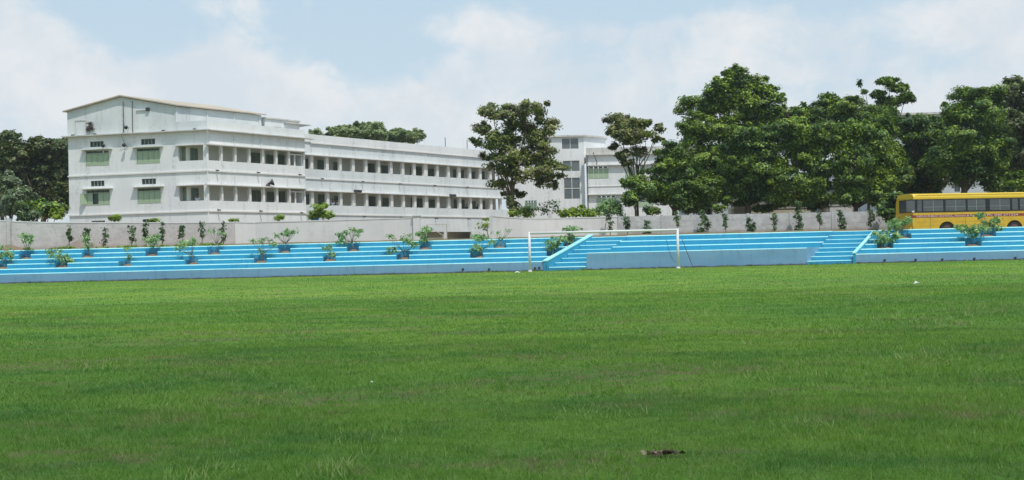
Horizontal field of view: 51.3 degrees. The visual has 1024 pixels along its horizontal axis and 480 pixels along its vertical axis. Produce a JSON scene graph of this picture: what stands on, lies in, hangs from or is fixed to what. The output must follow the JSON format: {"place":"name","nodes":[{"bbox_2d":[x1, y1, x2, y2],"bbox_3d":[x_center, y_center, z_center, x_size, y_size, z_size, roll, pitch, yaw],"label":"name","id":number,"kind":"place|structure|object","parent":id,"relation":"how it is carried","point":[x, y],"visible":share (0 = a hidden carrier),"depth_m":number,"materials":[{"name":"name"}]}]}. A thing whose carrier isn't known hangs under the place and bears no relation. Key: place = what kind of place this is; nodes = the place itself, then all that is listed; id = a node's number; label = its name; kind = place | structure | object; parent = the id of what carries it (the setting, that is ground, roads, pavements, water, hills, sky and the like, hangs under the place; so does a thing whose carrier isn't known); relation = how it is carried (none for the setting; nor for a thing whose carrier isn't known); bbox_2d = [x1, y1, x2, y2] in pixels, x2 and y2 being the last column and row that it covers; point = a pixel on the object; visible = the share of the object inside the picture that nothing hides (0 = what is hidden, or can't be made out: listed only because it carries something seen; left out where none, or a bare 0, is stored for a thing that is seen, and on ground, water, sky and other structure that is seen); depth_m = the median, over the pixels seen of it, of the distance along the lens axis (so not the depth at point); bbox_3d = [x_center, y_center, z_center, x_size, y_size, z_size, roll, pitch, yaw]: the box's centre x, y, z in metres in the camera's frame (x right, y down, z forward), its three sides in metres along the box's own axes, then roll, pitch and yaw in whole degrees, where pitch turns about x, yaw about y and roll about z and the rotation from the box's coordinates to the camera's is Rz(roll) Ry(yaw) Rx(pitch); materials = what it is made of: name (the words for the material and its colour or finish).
{"place":"outdoors","nodes":[
{"label":"outdoors","id":0,"kind":"place"},
{"bbox_2d":[17,232,35,256],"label":"sapling","id":1,"kind":"object","parent":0,"point":[26,236],"visible":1,"depth_m":66.95,"materials":[{"name":"green plant"}]},
{"bbox_2d":[82,234,93,255],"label":"sapling","id":2,"kind":"object","parent":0,"point":[87,245],"visible":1,"depth_m":66.97,"materials":[{"name":"green plant"}]},
{"bbox_2d":[142,233,160,249],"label":"sapling","id":3,"kind":"object","parent":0,"point":[153,238],"visible":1,"depth_m":66.91,"materials":[{"name":"green plant"}]},
{"bbox_2d":[248,237,277,260],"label":"sapling","id":4,"kind":"object","parent":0,"point":[262,240],"visible":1,"depth_m":65.30,"materials":[{"name":"green plant"}]},
{"bbox_2d":[272,227,298,250],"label":"sapling","id":5,"kind":"object","parent":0,"point":[286,233],"visible":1,"depth_m":67.00,"materials":[{"name":"green plant"}]},
{"bbox_2d":[333,227,363,248],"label":"sapling","id":6,"kind":"object","parent":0,"point":[346,233],"visible":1,"depth_m":67.00,"materials":[{"name":"green plant"}]},
{"bbox_2d":[384,233,419,257],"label":"sapling","id":7,"kind":"object","parent":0,"point":[408,241],"visible":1,"depth_m":65.28,"materials":[{"name":"green plant"}]},
{"bbox_2d":[415,226,432,244],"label":"sapling","id":8,"kind":"object","parent":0,"point":[423,237],"visible":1,"depth_m":66.92,"materials":[{"name":"green plant"}]},
{"bbox_2d":[42,229,870,249],"bbox_3d":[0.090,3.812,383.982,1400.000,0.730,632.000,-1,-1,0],"label":"raised ground","id":9,"kind":"structure","parent":0,"point":[549,237],"depth_m":73.72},
{"bbox_2d":[0,129,22,219],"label":"tree","id":10,"kind":"object","parent":9,"relation":"on","point":[7,135],"visible":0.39,"depth_m":103.82,"materials":[{"name":"green plant"}]},
{"bbox_2d":[0,170,40,218],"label":"tree","id":11,"kind":"object","parent":9,"relation":"on","point":[15,192],"visible":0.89,"depth_m":85.44,"materials":[{"name":"green plant"}]},
{"bbox_2d":[12,201,42,221],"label":"bush","id":12,"kind":"object","parent":9,"relation":"on","point":[23,212],"visible":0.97,"depth_m":78.47,"materials":[{"name":"green plant"}]},
{"bbox_2d":[0,134,68,221],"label":"tree","id":13,"kind":"object","parent":9,"relation":"on","point":[39,165],"visible":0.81,"depth_m":102.94,"materials":[{"name":"green plant"}]},
{"bbox_2d":[21,198,70,221],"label":"bush","id":14,"kind":"object","parent":9,"relation":"on","point":[54,210],"visible":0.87,"depth_m":81.66,"materials":[{"name":"green plant"}]},
{"bbox_2d":[68,240,85,248],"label":"earth heap","id":15,"kind":"object","parent":9,"relation":"on","point":[78,244],"visible":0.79,"depth_m":69.56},
{"bbox_2d":[99,227,109,246],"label":"young tree","id":16,"kind":"object","parent":9,"relation":"on","point":[105,235],"visible":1,"depth_m":72.62,"materials":[{"name":"green plant"}]},
{"bbox_2d":[107,214,121,221],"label":"shrub","id":17,"kind":"object","parent":9,"relation":"on","point":[115,217],"visible":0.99,"depth_m":76.60,"materials":[{"name":"green plant"}]},
{"bbox_2d":[0,219,234,249],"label":"compound wall","id":18,"kind":"structure","parent":9,"relation":"on","point":[49,234],"depth_m":73.47,"materials":[{"name":"concrete"}]},
{"bbox_2d":[21,242,227,249],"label":"weeds","id":19,"kind":"object","parent":9,"relation":"on","point":[163,245],"visible":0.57,"depth_m":69.63,"materials":[{"name":"green plant"}]},
{"bbox_2d":[127,225,136,245],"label":"young tree","id":20,"kind":"object","parent":9,"relation":"on","point":[132,238],"visible":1,"depth_m":73.08,"materials":[{"name":"green plant"}]},
{"bbox_2d":[235,222,254,243],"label":"compound wall","id":21,"kind":"structure","parent":9,"relation":"on","point":[244,232],"depth_m":76.89,"materials":[{"name":"concrete"}]},
{"bbox_2d":[307,202,335,219],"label":"shrub","id":22,"kind":"object","parent":9,"relation":"on","point":[320,211],"visible":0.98,"depth_m":78.88,"materials":[{"name":"green plant"}]},
{"bbox_2d":[255,217,412,242],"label":"compound wall","id":23,"kind":"structure","parent":9,"relation":"on","point":[377,229],"depth_m":77.04,"materials":[{"name":"concrete"}]},
{"bbox_2d":[324,124,370,138],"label":"tree","id":24,"kind":"object","parent":9,"relation":"on","point":[348,131],"visible":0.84,"depth_m":149.36,"materials":[{"name":"green plant"}]},
{"bbox_2d":[352,121,388,140],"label":"tree","id":25,"kind":"object","parent":9,"relation":"on","point":[378,130],"visible":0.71,"depth_m":151.84,"materials":[{"name":"green plant"}]},
{"bbox_2d":[61,95,706,240],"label":"school building","id":26,"kind":"structure","parent":9,"relation":"on","point":[169,161],"depth_m":101.90,"materials":[{"name":"white paint"}]},
{"bbox_2d":[80,189,109,204],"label":"window","id":27,"kind":"structure","parent":26,"relation":"in","point":[103,198],"depth_m":97.26,"materials":[{"name":"glass"}]},
{"bbox_2d":[86,150,108,165],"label":"window","id":28,"kind":"structure","parent":26,"relation":"in","point":[100,158],"depth_m":97.30,"materials":[{"name":"glass"}]},
{"bbox_2d":[136,147,159,163],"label":"window","id":29,"kind":"structure","parent":26,"relation":"in","point":[143,155],"depth_m":96.29,"materials":[{"name":"glass"}]},
{"bbox_2d":[137,187,160,202],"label":"window","id":30,"kind":"structure","parent":26,"relation":"in","point":[143,196],"depth_m":96.22,"materials":[{"name":"glass"}]},
{"bbox_2d":[190,148,197,160],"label":"window","id":31,"kind":"structure","parent":26,"relation":"in","point":[193,151],"depth_m":96.33,"materials":[{"name":"glass"}]},
{"bbox_2d":[191,188,198,200],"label":"window","id":32,"kind":"structure","parent":26,"relation":"in","point":[194,191],"depth_m":96.29,"materials":[{"name":"glass"}]},
{"bbox_2d":[251,152,259,162],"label":"window","id":33,"kind":"structure","parent":26,"relation":"in","point":[255,157],"depth_m":101.73,"materials":[{"name":"glass"}]},
{"bbox_2d":[251,190,260,201],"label":"window","id":34,"kind":"structure","parent":26,"relation":"in","point":[256,194],"depth_m":101.70,"materials":[{"name":"glass"}]},
{"bbox_2d":[562,138,578,148],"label":"window","id":35,"kind":"structure","parent":26,"relation":"in","point":[567,143],"depth_m":132.25,"materials":[{"name":"glass"}]},
{"bbox_2d":[563,160,579,171],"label":"window","id":36,"kind":"structure","parent":26,"relation":"in","point":[575,165],"depth_m":132.22,"materials":[{"name":"glass"}]},
{"bbox_2d":[564,178,579,198],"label":"window","id":37,"kind":"structure","parent":26,"relation":"in","point":[571,185],"depth_m":132.19,"materials":[{"name":"glass"}]},
{"bbox_2d":[588,166,608,178],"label":"window","id":38,"kind":"structure","parent":26,"relation":"in","point":[602,171],"depth_m":131.10,"materials":[{"name":"glass"}]},
{"bbox_2d":[596,195,615,206],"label":"window","id":39,"kind":"structure","parent":26,"relation":"in","point":[598,200],"depth_m":131.06,"materials":[{"name":"green paint"}]},
{"bbox_2d":[385,127,426,143],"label":"tree","id":40,"kind":"object","parent":9,"relation":"on","point":[402,135],"visible":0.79,"depth_m":153.90,"materials":[{"name":"green plant"}]},
{"bbox_2d":[412,215,420,239],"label":"gate pillar","id":41,"kind":"structure","parent":9,"relation":"on","point":[416,223],"depth_m":76.22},
{"bbox_2d":[475,217,489,236],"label":"shrub","id":42,"kind":"object","parent":9,"relation":"on","point":[486,224],"visible":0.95,"depth_m":80.75,"materials":[{"name":"green plant"}]},
{"bbox_2d":[468,98,572,216],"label":"tree","id":43,"kind":"object","parent":9,"relation":"on","point":[507,140],"visible":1,"depth_m":84.19,"materials":[{"name":"green plant"}]},
{"bbox_2d":[507,206,539,217],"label":"shrub","id":44,"kind":"object","parent":9,"relation":"on","point":[526,212],"visible":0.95,"depth_m":85.63,"materials":[{"name":"green plant"}]},
{"bbox_2d":[537,198,560,217],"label":"shrub","id":45,"kind":"object","parent":9,"relation":"on","point":[544,210],"visible":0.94,"depth_m":86.79,"materials":[{"name":"green plant"}]},
{"bbox_2d":[489,215,617,237],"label":"compound wall","id":46,"kind":"structure","parent":9,"relation":"on","point":[521,227],"depth_m":79.17,"materials":[{"name":"concrete"}]},
{"bbox_2d":[554,204,599,217],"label":"shrub","id":47,"kind":"object","parent":9,"relation":"on","point":[571,212],"visible":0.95,"depth_m":84.83,"materials":[{"name":"green plant"}]},
{"bbox_2d":[593,197,625,215],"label":"shrub","id":48,"kind":"object","parent":9,"relation":"on","point":[605,205],"visible":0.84,"depth_m":83.86,"materials":[{"name":"green plant"}]},
{"bbox_2d":[604,204,614,234],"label":"young tree","id":49,"kind":"object","parent":9,"relation":"on","point":[610,223],"visible":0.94,"depth_m":79.62,"materials":[{"name":"green plant"}]},
{"bbox_2d":[621,216,630,233],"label":"young tree","id":50,"kind":"object","parent":9,"relation":"on","point":[626,223],"visible":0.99,"depth_m":79.71,"materials":[{"name":"green plant"}]},
{"bbox_2d":[601,112,667,215],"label":"tree","id":51,"kind":"object","parent":9,"relation":"on","point":[624,130],"visible":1,"depth_m":86.74,"materials":[{"name":"green plant"}]},
{"bbox_2d":[618,174,659,215],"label":"tree","id":52,"kind":"object","parent":9,"relation":"on","point":[639,187],"visible":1,"depth_m":82.85,"materials":[{"name":"green plant"}]},
{"bbox_2d":[642,205,662,215],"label":"shrub","id":53,"kind":"object","parent":9,"relation":"on","point":[651,210],"visible":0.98,"depth_m":83.38,"materials":[{"name":"green plant"}]},
{"bbox_2d":[638,139,722,226],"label":"tree","id":54,"kind":"object","parent":9,"relation":"on","point":[674,168],"visible":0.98,"depth_m":84.47,"materials":[{"name":"green plant"}]},
{"bbox_2d":[679,200,711,231],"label":"shrub","id":55,"kind":"object","parent":9,"relation":"on","point":[693,209],"visible":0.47,"depth_m":88.14,"materials":[{"name":"green plant"}]},
{"bbox_2d":[697,209,711,232],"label":"young tree","id":56,"kind":"object","parent":9,"relation":"on","point":[705,218],"visible":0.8,"depth_m":80.16,"materials":[{"name":"green plant"}]},
{"bbox_2d":[710,204,730,213],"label":"shrub","id":57,"kind":"object","parent":9,"relation":"on","point":[716,208],"visible":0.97,"depth_m":84.52,"materials":[{"name":"green plant"}]},
{"bbox_2d":[672,63,785,214],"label":"tree","id":58,"kind":"object","parent":9,"relation":"on","point":[753,98],"visible":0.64,"depth_m":90.80,"materials":[{"name":"green plant"}]},
{"bbox_2d":[714,123,783,213],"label":"tree","id":59,"kind":"object","parent":9,"relation":"on","point":[754,148],"visible":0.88,"depth_m":84.86,"materials":[{"name":"green plant"}]},
{"bbox_2d":[745,217,756,231],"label":"young tree","id":60,"kind":"object","parent":9,"relation":"on","point":[751,227],"visible":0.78,"depth_m":80.48,"materials":[{"name":"green plant"}]},
{"bbox_2d":[618,211,893,234],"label":"panel wall","id":61,"kind":"structure","parent":9,"relation":"on","point":[735,224],"depth_m":81.62,"materials":[{"name":"concrete"}]},
{"bbox_2d":[679,184,838,231],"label":"building","id":62,"kind":"structure","parent":9,"relation":"on","point":[729,206],"depth_m":104.04,"materials":[{"name":"concrete"}]},
{"bbox_2d":[751,202,785,213],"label":"shrub","id":63,"kind":"object","parent":9,"relation":"on","point":[765,208],"visible":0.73,"depth_m":86.76,"materials":[{"name":"green plant"}]},
{"bbox_2d":[730,207,810,230],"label":"wall","id":64,"kind":"structure","parent":9,"relation":"on","point":[778,210],"depth_m":91.03,"materials":[{"name":"concrete"}]},
{"bbox_2d":[764,116,832,208],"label":"tree","id":65,"kind":"object","parent":9,"relation":"on","point":[799,146],"visible":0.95,"depth_m":84.22,"materials":[{"name":"green plant"}]},
{"bbox_2d":[793,200,803,229],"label":"young tree","id":66,"kind":"object","parent":9,"relation":"on","point":[798,214],"visible":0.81,"depth_m":80.78,"materials":[{"name":"green plant"}]},
{"bbox_2d":[801,192,836,211],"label":"shrub","id":67,"kind":"object","parent":9,"relation":"on","point":[818,206],"visible":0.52,"depth_m":87.51,"materials":[{"name":"green plant"}]},
{"bbox_2d":[774,91,898,211],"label":"tree","id":68,"kind":"object","parent":9,"relation":"on","point":[833,109],"visible":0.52,"depth_m":98.23,"materials":[{"name":"green plant"}]},
{"bbox_2d":[826,205,853,228],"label":"wall","id":69,"kind":"structure","parent":9,"relation":"on","point":[841,207],"depth_m":90.03,"materials":[{"name":"concrete"}]},
{"bbox_2d":[836,209,846,229],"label":"young tree","id":70,"kind":"object","parent":9,"relation":"on","point":[841,219],"visible":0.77,"depth_m":81.10,"materials":[{"name":"green plant"}]},
{"bbox_2d":[817,117,904,222],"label":"tree","id":71,"kind":"object","parent":9,"relation":"on","point":[853,182],"visible":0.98,"depth_m":83.60,"materials":[{"name":"green plant"}]},
{"bbox_2d":[866,209,875,229],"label":"young tree","id":72,"kind":"object","parent":9,"relation":"on","point":[870,219],"visible":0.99,"depth_m":81.25,"materials":[{"name":"green plant"}]},
{"bbox_2d":[843,76,916,139],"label":"tree","id":73,"kind":"object","parent":9,"relation":"on","point":[884,103],"visible":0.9,"depth_m":94.43,"materials":[{"name":"green plant"}]},
{"bbox_2d":[859,110,908,209],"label":"tree","id":74,"kind":"object","parent":9,"relation":"on","point":[884,121],"visible":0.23,"depth_m":88.75,"materials":[{"name":"green plant"}]},
{"bbox_2d":[875,191,902,223],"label":"bush","id":75,"kind":"object","parent":9,"relation":"on","point":[886,208],"visible":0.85,"depth_m":80.55,"materials":[{"name":"green plant"}]},
{"bbox_2d":[896,179,943,193],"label":"shrub","id":76,"kind":"object","parent":9,"relation":"on","point":[908,189],"visible":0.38,"depth_m":93.33,"materials":[{"name":"green plant"}]},
{"bbox_2d":[854,112,986,227],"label":"building","id":77,"kind":"structure","parent":9,"relation":"on","point":[947,189],"depth_m":125.07,"materials":[{"name":"concrete"}]},
{"bbox_2d":[892,101,950,193],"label":"tree","id":78,"kind":"object","parent":9,"relation":"on","point":[912,130],"visible":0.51,"depth_m":92.44,"materials":[{"name":"green plant"}]},
{"bbox_2d":[896,192,1023,228],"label":"school bus","id":79,"kind":"object","parent":9,"relation":"on","point":[937,211],"visible":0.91,"depth_m":76.10,"materials":[{"name":"yellow metal"}]},
{"bbox_2d":[918,82,1018,192],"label":"tree","id":80,"kind":"object","parent":9,"relation":"on","point":[966,156],"visible":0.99,"depth_m":87.01,"materials":[{"name":"green plant"}]},
{"bbox_2d":[985,75,1023,190],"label":"tree","id":81,"kind":"object","parent":9,"relation":"on","point":[1013,102],"visible":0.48,"depth_m":96.50,"materials":[{"name":"green plant"}]},
{"bbox_2d":[999,170,1023,191],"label":"bush","id":82,"kind":"object","parent":9,"relation":"on","point":[1014,182],"visible":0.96,"depth_m":84.68,"materials":[{"name":"green plant"}]},
{"bbox_2d":[469,232,496,255],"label":"sapling","id":83,"kind":"object","parent":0,"point":[477,237],"visible":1,"depth_m":65.25,"materials":[{"name":"green plant"}]},
{"bbox_2d":[0,260,1023,479],"bbox_3d":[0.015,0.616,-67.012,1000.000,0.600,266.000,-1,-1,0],"label":"football field","id":84,"kind":"structure","parent":0,"point":[658,376],"depth_m":9.93,"materials":[{"name":"plant"}]},
{"bbox_2d":[0,237,582,283],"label":"stepped stand","id":85,"kind":"object","parent":84,"relation":"on","point":[309,259],"visible":0.88,"depth_m":64.94,"materials":[{"name":"concrete"}]},
{"bbox_2d":[0,243,16,266],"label":"sapling","id":86,"kind":"object","parent":85,"relation":"on","point":[10,254],"visible":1,"depth_m":65.29,"materials":[{"name":"green plant"}]},
{"bbox_2d":[44,247,74,265],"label":"sapling","id":87,"kind":"object","parent":85,"relation":"on","point":[51,253],"visible":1,"depth_m":65.22,"materials":[{"name":"green plant"}]},
{"bbox_2d":[173,236,197,261],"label":"sapling","id":88,"kind":"object","parent":85,"relation":"on","point":[193,240],"visible":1,"depth_m":65.29,"materials":[{"name":"green plant"}]},
{"bbox_2d":[321,243,335,257],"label":"sapling","id":89,"kind":"object","parent":85,"relation":"on","point":[328,248],"visible":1,"depth_m":65.27,"materials":[{"name":"green plant"}]},
{"bbox_2d":[544,235,567,253],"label":"sapling","id":90,"kind":"object","parent":85,"relation":"on","point":[554,245],"visible":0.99,"depth_m":65.14,"materials":[{"name":"green plant"}]},
{"bbox_2d":[20,258,1023,282],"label":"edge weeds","id":91,"kind":"object","parent":84,"relation":"on","point":[533,270],"visible":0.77,"depth_m":63.03,"materials":[{"name":"green plant"}]},
{"bbox_2d":[542,234,592,270],"bbox_3d":[3.494,0.735,65.530,0.250,2.180,5.833,-2,-1,33],"label":"balustrade","id":92,"kind":"object","parent":84,"relation":"on","point":[551,260],"visible":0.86,"depth_m":64.88,"materials":[{"name":"blue paint"}]},
{"bbox_2d":[549,236,626,270],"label":"stairway","id":93,"kind":"object","parent":84,"relation":"on","point":[576,260],"visible":0.62,"depth_m":65.79,"materials":[{"name":"blue paint"}]},
{"bbox_2d":[528,228,679,271],"bbox_3d":[5.167,0.608,60.074,8.571,2.324,0.225,-1,-1,0],"label":"football goal","id":94,"kind":"object","parent":84,"relation":"on","point":[606,231],"visible":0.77,"depth_m":60.03,"materials":[{"name":"white paint"}]},
{"bbox_2d":[641,449,685,455],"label":"dead leaves","id":95,"kind":"object","parent":84,"relation":"on","point":[659,452],"visible":1,"depth_m":5.74,"materials":[{"name":"beige plant"}]},
{"bbox_2d":[586,231,832,269],"bbox_3d":[12.665,0.598,65.869,16.518,2.030,5.250,-1,-1,0],"label":"stepped stand","id":96,"kind":"object","parent":84,"relation":"on","point":[731,249],"visible":0.84,"depth_m":63.25,"materials":[{"name":"concrete"}]},
{"bbox_2d":[807,230,877,264],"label":"stairway","id":97,"kind":"object","parent":84,"relation":"on","point":[839,247],"visible":0.69,"depth_m":65.17,"materials":[{"name":"blue paint"}]},
{"bbox_2d":[852,233,873,263],"bbox_3d":[21.504,0.416,65.079,0.175,1.960,4.705,-2,-1,33],"label":"balustrade","id":98,"kind":"object","parent":97,"relation":"on","point":[861,246],"visible":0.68,"depth_m":64.30,"materials":[{"name":"blue paint"}]},
{"bbox_2d":[856,227,1023,263],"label":"stepped stand","id":99,"kind":"object","parent":84,"relation":"on","point":[939,245],"visible":0.92,"depth_m":64.12,"materials":[{"name":"concrete"}]},
{"bbox_2d":[870,228,904,245],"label":"sapling","id":100,"kind":"object","parent":99,"relation":"on","point":[883,239],"visible":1,"depth_m":65.05,"materials":[{"name":"green plant"}]},
{"bbox_2d":[885,216,913,236],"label":"sapling","id":101,"kind":"object","parent":99,"relation":"on","point":[900,223],"visible":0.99,"depth_m":67.00,"materials":[{"name":"green plant"}]},
{"bbox_2d":[954,223,991,243],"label":"sapling","id":102,"kind":"object","parent":99,"relation":"on","point":[975,230],"visible":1,"depth_m":65.22,"materials":[{"name":"green plant"}]},
{"bbox_2d":[0,0,1023,221],"label":"sky","id":103,"kind":"structure","parent":0,"point":[428,66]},
{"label":"soil","id":104,"kind":"structure","parent":0,"visible":0},
{"bbox_2d":[562,225,582,243],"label":"sapling","id":105,"kind":"object","parent":104,"relation":"on","point":[569,237],"visible":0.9,"depth_m":66.90,"materials":[{"name":"green plant"}]},
{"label":"soil","id":106,"kind":"structure","parent":0,"visible":0},
{"bbox_2d":[973,212,1005,234],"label":"sapling","id":107,"kind":"object","parent":106,"relation":"on","point":[995,220],"visible":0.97,"depth_m":66.99,"materials":[{"name":"green plant"}]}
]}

